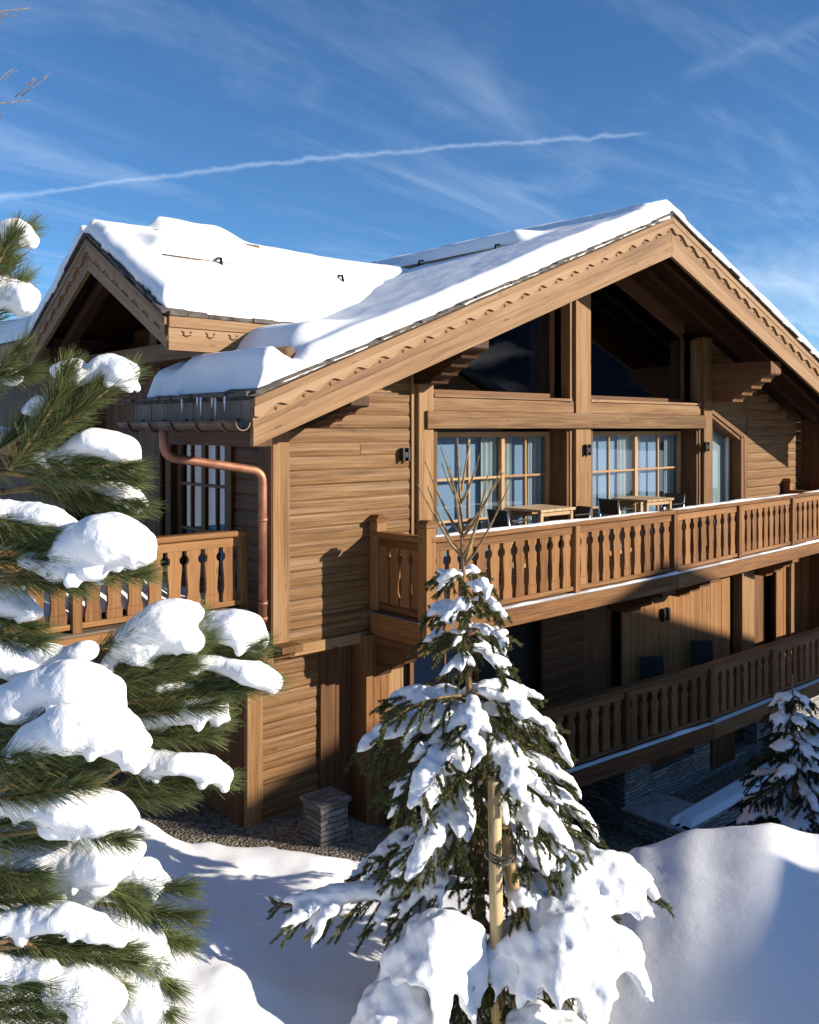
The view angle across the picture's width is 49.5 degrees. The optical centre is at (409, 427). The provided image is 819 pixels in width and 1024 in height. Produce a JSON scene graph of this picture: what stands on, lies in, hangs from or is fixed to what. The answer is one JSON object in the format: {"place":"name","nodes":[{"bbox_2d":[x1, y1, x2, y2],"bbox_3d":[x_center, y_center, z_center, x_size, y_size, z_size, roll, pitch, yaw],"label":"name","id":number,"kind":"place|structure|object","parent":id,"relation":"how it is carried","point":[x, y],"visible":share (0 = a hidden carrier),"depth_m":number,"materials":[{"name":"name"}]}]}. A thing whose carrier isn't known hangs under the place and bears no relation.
{"place":"outdoors","nodes":[
{"label":"outdoors","id":0,"kind":"place"},
{"bbox_2d":[0,665,816,877],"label":"gravel yard","id":1,"kind":"structure","parent":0,"point":[207,823],"depth_m":10.80,"materials":[{"name":"grey gravel"}]},
{"bbox_2d":[0,8,47,116],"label":"bare tree","id":2,"kind":"object","parent":1,"relation":"on","point":[30,83],"visible":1,"depth_m":9.51,"materials":[{"name":"brown plant"}]},
{"bbox_2d":[299,786,351,846],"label":"stone pillar","id":3,"kind":"structure","parent":1,"relation":"on","point":[325,816],"depth_m":10.35,"materials":[{"name":"grey stone"}]},
{"bbox_2d":[0,199,818,829],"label":"chalet","id":4,"kind":"object","parent":1,"relation":"on","point":[294,421],"visible":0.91,"depth_m":12.86,"materials":[{"name":"brown wood"}]},
{"bbox_2d":[177,444,224,582],"bbox_3d":[-2.702,1.015,12.206,0.310,2.070,1.490,0,0,-42],"label":"window","id":5,"kind":"structure","parent":4,"relation":"in","point":[218,452],"depth_m":12.30,"materials":[{"name":"clear glass"}]},
{"bbox_2d":[407,635,478,763],"bbox_3d":[0.505,4.050,12.972,1.400,2.300,0.070,0,0,-42],"label":"window","id":6,"kind":"structure","parent":4,"relation":"in","point":[420,672],"depth_m":12.79,"materials":[{"name":"blue glass"}]},
{"bbox_2d":[437,432,504,578],"bbox_3d":[0.801,1.155,13.376,1.780,2.190,0.200,0,0,-42],"label":"window","id":7,"kind":"structure","parent":4,"relation":"in","point":[484,444],"depth_m":13.58,"materials":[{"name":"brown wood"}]},
{"bbox_2d":[433,310,554,397],"bbox_3d":[1.258,-1.712,13.668,2.950,2.474,0.090,0,0,-42],"label":"window","id":8,"kind":"structure","parent":4,"relation":"in","point":[519,361],"depth_m":14.03,"materials":[{"name":"black glass"}]},
{"bbox_2d":[487,509,528,526],"bbox_3d":[1.485,1.744,13.395,0.493,1.053,0.480,0,0,-42],"label":"terrace chair","id":9,"kind":"object","parent":4,"relation":"on","point":[502,518],"visible":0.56,"depth_m":13.23,"materials":[{"name":"black metal"}]},
{"bbox_2d":[497,432,549,567],"bbox_3d":[1.823,1.155,14.379,1.280,2.190,0.200,0,0,-42],"label":"window","id":10,"kind":"structure","parent":4,"relation":"in","point":[527,454],"depth_m":14.51,"materials":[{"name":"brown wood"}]},
{"bbox_2d":[505,504,575,573],"bbox_3d":[2.046,1.752,13.868,0.834,1.033,0.720,0,0,-42],"label":"terrace table","id":11,"kind":"object","parent":4,"relation":"on","point":[542,510],"visible":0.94,"depth_m":13.79,"materials":[{"name":"brown wood"}]},
{"bbox_2d":[573,506,590,568],"bbox_3d":[2.609,1.769,14.302,0.493,1.003,0.480,0,0,-42],"label":"terrace chair","id":12,"kind":"object","parent":4,"relation":"on","point":[582,512],"visible":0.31,"depth_m":14.31,"materials":[{"name":"black metal"}]},
{"bbox_2d":[584,605,610,726],"bbox_3d":[3.254,4.050,15.598,0.900,2.300,0.060,0,0,-42],"label":"door","id":13,"kind":"structure","parent":4,"relation":"in","point":[597,627],"depth_m":15.60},
{"bbox_2d":[593,431,636,555],"bbox_3d":[3.459,1.155,15.714,1.820,2.190,0.200,0,0,-42],"label":"window","id":14,"kind":"structure","parent":4,"relation":"in","point":[612,469],"depth_m":16.01,"materials":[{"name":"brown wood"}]},
{"bbox_2d":[598,498,634,559],"bbox_3d":[3.557,1.739,15.278,0.493,1.063,0.480,0,0,-42],"label":"terrace chair","id":15,"kind":"object","parent":4,"relation":"on","point":[608,506],"visible":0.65,"depth_m":15.13,"materials":[{"name":"black metal"}]},
{"bbox_2d":[591,276,683,402],"bbox_3d":[4.059,-1.880,16.161,3.350,2.809,0.090,0,0,-42],"label":"window","id":16,"kind":"structure","parent":4,"relation":"in","point":[637,344],"depth_m":16.17,"materials":[{"name":"black glass"}]},
{"bbox_2d":[612,495,673,552],"bbox_3d":[4.138,1.752,15.729,0.834,1.033,0.720,0,0,-42],"label":"terrace table","id":17,"kind":"object","parent":4,"relation":"on","point":[648,501],"visible":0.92,"depth_m":15.62,"materials":[{"name":"brown wood"}]},
{"bbox_2d":[640,656,668,724],"bbox_3d":[4.387,4.660,15.789,0.480,1.082,0.494,0,0,-4],"label":"terrace chair","id":18,"kind":"object","parent":4,"relation":"on","point":[651,666],"visible":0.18,"depth_m":15.98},
{"bbox_2d":[631,431,680,546],"bbox_3d":[4.645,1.155,16.863,1.680,2.190,0.200,0,0,-42],"label":"window","id":19,"kind":"structure","parent":4,"relation":"in","point":[658,452],"depth_m":17.01,"materials":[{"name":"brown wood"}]},
{"bbox_2d":[650,493,684,551],"bbox_3d":[4.728,1.739,16.254,0.493,1.063,0.480,0,0,-42],"label":"terrace chair","id":20,"kind":"object","parent":4,"relation":"on","point":[678,501],"visible":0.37,"depth_m":16.29,"materials":[{"name":"black metal"}]},
{"bbox_2d":[691,640,719,681],"bbox_3d":[5.657,4.650,16.919,0.480,1.102,0.494,0,0,-4],"label":"terrace chair","id":21,"kind":"object","parent":4,"relation":"on","point":[701,651],"visible":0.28,"depth_m":17.11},
{"bbox_2d":[712,408,746,540],"bbox_3d":[6.298,0.936,17.985,1.520,2.728,0.360,0,0,-42],"label":"door","id":22,"kind":"structure","parent":4,"relation":"in","point":[729,443],"depth_m":18.27,"materials":[{"name":"clear glass"}]},
{"bbox_2d":[488,778,503,1023],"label":"tree stake","id":23,"kind":"object","parent":1,"relation":"on","point":[495,880],"visible":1,"depth_m":6.41,"materials":[{"name":"beige wood"}]},
{"bbox_2d":[485,843,516,866],"bbox_3d":[0.670,3.105,6.500,0.244,0.088,0.251,0,0,-42],"label":"tie rope","id":24,"kind":"object","parent":23,"relation":"attached to","point":[512,856],"visible":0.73,"depth_m":6.39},
{"bbox_2d":[501,821,522,918],"bbox_3d":[0.798,3.857,6.638,0.362,1.895,0.114,0,0,-42],"label":"trunk","id":25,"kind":"object","parent":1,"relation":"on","point":[507,845],"visible":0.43,"depth_m":6.55,"materials":[{"name":"brown wood"}]},
{"bbox_2d":[620,728,818,843],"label":"stone ledge","id":26,"kind":"object","parent":1,"relation":"on","point":[658,816],"visible":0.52,"depth_m":15.21,"materials":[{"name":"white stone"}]},
{"bbox_2d":[724,674,818,833],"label":"dark spruce","id":27,"kind":"object","parent":1,"relation":"on","point":[802,814],"visible":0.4,"depth_m":10.73,"materials":[{"name":"green plant"}]},
{"bbox_2d":[0,817,818,1023],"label":"snow bank","id":28,"kind":"structure","parent":0,"point":[735,940],"depth_m":7.26,"materials":[{"name":"white snow"}]},
{"bbox_2d":[0,209,294,1023],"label":"pine tree","id":29,"kind":"object","parent":28,"relation":"on","point":[72,865],"visible":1,"depth_m":3.49,"materials":[{"name":"green plant"}]},
{"bbox_2d":[267,438,674,1023],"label":"young spruce","id":30,"kind":"object","parent":28,"relation":"on","point":[566,944],"visible":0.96,"depth_m":6.55,"materials":[{"name":"green plant"}]},
{"bbox_2d":[0,0,818,422],"label":"sky","id":31,"kind":"structure","parent":0,"point":[366,131],"materials":[{"name":"blue"}]}
]}

